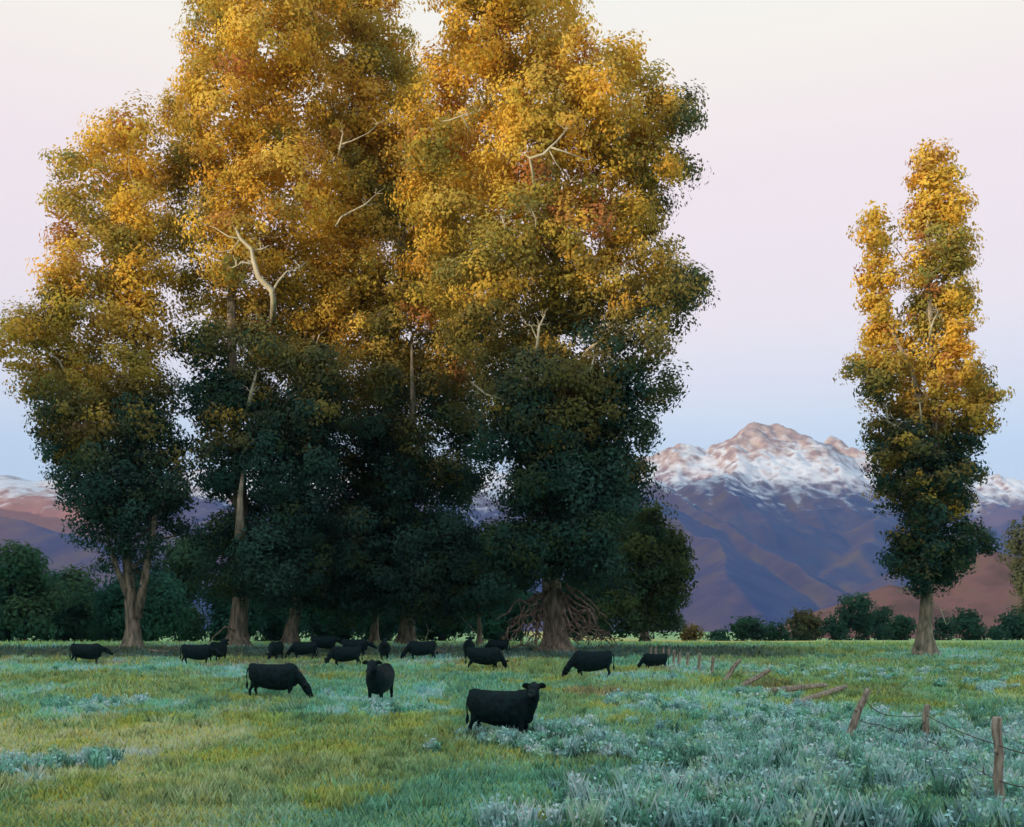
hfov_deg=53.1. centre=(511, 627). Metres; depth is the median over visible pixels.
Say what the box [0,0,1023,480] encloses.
sky
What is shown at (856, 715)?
fence post
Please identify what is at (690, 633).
shrub
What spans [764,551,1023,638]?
red hill
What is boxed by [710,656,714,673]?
fence post
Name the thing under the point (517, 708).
cow
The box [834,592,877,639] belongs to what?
shrub
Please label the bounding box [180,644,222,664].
cow
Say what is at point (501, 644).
cow
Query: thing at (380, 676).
cow
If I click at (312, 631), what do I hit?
bush
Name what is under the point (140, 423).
cottonwood
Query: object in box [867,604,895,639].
shrub
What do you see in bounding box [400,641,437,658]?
cow
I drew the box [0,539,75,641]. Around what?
broadleaf tree
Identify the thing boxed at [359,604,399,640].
broadleaf tree
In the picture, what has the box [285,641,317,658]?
cow
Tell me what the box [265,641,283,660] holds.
cow
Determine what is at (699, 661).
fence post
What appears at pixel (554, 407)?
cottonwood
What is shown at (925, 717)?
fence post
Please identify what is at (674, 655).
fence post
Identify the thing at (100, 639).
broadleaf tree
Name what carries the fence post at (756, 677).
on the ground at (670, 638)
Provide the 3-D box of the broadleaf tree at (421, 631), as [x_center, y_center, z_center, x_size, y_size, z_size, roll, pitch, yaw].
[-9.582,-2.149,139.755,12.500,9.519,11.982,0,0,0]
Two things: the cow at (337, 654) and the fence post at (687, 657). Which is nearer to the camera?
the fence post at (687, 657)
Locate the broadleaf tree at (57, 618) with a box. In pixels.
[33,569,83,641]
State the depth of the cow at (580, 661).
47.26 m
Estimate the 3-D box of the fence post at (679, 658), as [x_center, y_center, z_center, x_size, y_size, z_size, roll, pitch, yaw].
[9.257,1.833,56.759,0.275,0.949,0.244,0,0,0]
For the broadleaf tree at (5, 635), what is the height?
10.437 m
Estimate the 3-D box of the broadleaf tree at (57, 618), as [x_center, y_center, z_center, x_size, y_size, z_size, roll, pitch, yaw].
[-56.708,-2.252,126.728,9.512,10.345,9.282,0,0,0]
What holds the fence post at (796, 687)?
on the ground at (670, 638)
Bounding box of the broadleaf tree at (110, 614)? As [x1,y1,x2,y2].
[87,572,159,641]
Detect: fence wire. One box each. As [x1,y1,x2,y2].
[859,719,915,737]
[867,702,921,716]
[926,737,1023,787]
[927,715,1023,753]
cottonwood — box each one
[0,89,203,647]
[143,0,420,646]
[249,123,410,644]
[311,34,510,644]
[325,477,399,643]
[384,0,720,651]
[420,519,530,645]
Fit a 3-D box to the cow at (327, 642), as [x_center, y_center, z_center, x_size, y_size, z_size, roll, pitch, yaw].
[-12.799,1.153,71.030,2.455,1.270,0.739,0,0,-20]
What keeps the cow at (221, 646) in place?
on the ground at (670, 638)
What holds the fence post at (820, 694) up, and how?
on the ground at (670, 638)
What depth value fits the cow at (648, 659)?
52.09 m
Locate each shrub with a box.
[678,622,706,640]
[701,628,729,640]
[724,615,771,640]
[760,618,793,640]
[781,607,822,640]
[818,612,856,639]
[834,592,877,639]
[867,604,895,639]
[881,613,917,639]
[933,612,960,639]
[951,605,993,639]
[982,623,1016,639]
[990,605,1023,639]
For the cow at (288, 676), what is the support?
on the ground at (670, 638)
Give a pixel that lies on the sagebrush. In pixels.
(653, 796)
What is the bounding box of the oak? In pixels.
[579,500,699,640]
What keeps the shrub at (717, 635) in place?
on the ground at (670, 638)
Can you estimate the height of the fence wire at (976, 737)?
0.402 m
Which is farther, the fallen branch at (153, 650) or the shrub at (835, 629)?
the shrub at (835, 629)
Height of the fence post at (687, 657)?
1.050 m
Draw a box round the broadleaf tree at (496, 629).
[457,588,541,640]
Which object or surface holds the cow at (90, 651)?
on the ground at (670, 638)
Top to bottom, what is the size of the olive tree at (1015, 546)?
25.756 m
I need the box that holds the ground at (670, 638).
[0,631,1023,824]
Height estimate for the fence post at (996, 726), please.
1.928 m
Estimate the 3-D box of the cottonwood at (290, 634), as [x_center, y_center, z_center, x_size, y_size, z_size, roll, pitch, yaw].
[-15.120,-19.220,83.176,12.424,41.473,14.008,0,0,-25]
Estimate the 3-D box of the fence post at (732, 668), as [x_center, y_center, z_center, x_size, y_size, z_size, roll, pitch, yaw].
[9.742,2.018,45.491,0.883,1.302,0.237,0,0,0]
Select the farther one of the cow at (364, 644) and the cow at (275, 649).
the cow at (364, 644)
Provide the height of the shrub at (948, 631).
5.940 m
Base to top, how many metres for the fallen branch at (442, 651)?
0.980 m
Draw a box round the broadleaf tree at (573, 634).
[561,577,614,640]
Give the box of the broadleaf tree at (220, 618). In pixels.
[199,576,266,641]
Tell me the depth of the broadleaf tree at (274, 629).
135.85 m
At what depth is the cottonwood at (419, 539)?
79.50 m
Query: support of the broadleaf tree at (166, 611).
on the ground at (670, 638)
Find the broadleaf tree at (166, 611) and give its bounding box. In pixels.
[118,564,198,641]
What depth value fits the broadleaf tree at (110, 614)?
117.90 m
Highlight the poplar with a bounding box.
[833,137,1015,655]
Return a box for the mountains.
[0,422,1023,631]
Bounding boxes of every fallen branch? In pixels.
[147,642,179,652]
[434,644,454,653]
[512,639,537,647]
[593,639,618,648]
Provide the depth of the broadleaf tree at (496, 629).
123.11 m
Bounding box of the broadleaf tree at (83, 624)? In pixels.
[51,562,105,641]
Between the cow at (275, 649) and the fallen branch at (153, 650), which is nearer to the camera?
the cow at (275, 649)
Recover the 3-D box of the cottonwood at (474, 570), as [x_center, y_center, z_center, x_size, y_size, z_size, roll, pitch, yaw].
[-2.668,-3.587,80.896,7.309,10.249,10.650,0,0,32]
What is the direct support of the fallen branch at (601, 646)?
on the ground at (670, 638)
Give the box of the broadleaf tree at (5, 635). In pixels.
[0,564,29,641]
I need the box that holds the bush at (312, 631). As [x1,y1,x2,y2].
[301,602,370,639]
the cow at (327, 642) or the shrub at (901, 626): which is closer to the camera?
the cow at (327, 642)
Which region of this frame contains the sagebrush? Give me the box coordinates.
[0,658,1023,826]
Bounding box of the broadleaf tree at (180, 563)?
[151,534,214,641]
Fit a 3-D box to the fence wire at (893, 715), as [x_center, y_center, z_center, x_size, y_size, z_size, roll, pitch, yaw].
[9.879,2.133,27.084,1.019,0.519,2.336,0,0,-7]
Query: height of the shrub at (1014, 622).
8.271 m
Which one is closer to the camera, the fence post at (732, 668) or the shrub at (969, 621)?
the fence post at (732, 668)
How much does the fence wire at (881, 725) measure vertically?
0.453 m
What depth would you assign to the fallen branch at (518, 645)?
75.70 m
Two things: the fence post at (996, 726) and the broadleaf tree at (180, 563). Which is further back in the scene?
the broadleaf tree at (180, 563)
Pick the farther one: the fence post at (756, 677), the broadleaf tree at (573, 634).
the broadleaf tree at (573, 634)
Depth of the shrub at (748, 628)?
169.38 m
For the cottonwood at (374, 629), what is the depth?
85.12 m
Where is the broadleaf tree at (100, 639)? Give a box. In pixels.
[80,586,117,641]
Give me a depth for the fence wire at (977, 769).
19.29 m
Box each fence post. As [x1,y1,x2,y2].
[672,650,675,664]
[677,652,680,664]
[686,653,688,667]
[697,653,700,671]
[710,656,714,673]
[723,659,740,682]
[741,668,770,685]
[771,683,827,692]
[791,684,847,703]
[847,688,870,735]
[922,704,930,737]
[991,716,1005,803]
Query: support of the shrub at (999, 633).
on the ground at (670, 638)
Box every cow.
[69,643,113,663]
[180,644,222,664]
[210,639,229,662]
[246,663,313,697]
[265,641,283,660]
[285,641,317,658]
[310,635,341,651]
[324,646,362,665]
[341,639,376,654]
[362,659,394,703]
[378,638,390,659]
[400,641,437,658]
[463,637,474,658]
[465,647,508,669]
[465,682,545,732]
[484,639,509,653]
[561,650,614,676]
[636,653,668,669]
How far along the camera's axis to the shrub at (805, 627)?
178.16 m
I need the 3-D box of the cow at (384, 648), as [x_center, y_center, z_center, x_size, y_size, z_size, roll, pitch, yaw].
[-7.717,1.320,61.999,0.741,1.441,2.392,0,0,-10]
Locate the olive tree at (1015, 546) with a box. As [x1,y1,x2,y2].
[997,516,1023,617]
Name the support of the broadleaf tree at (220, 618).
on the ground at (670, 638)
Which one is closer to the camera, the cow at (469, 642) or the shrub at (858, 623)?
the cow at (469, 642)
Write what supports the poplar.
on the ground at (670, 638)
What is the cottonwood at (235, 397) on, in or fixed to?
on the ground at (670, 638)
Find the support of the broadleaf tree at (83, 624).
on the ground at (670, 638)
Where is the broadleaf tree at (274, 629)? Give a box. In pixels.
[253,601,316,640]
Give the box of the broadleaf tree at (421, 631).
[415,585,476,640]
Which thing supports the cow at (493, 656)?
on the ground at (670, 638)
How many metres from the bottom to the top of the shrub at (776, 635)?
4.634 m

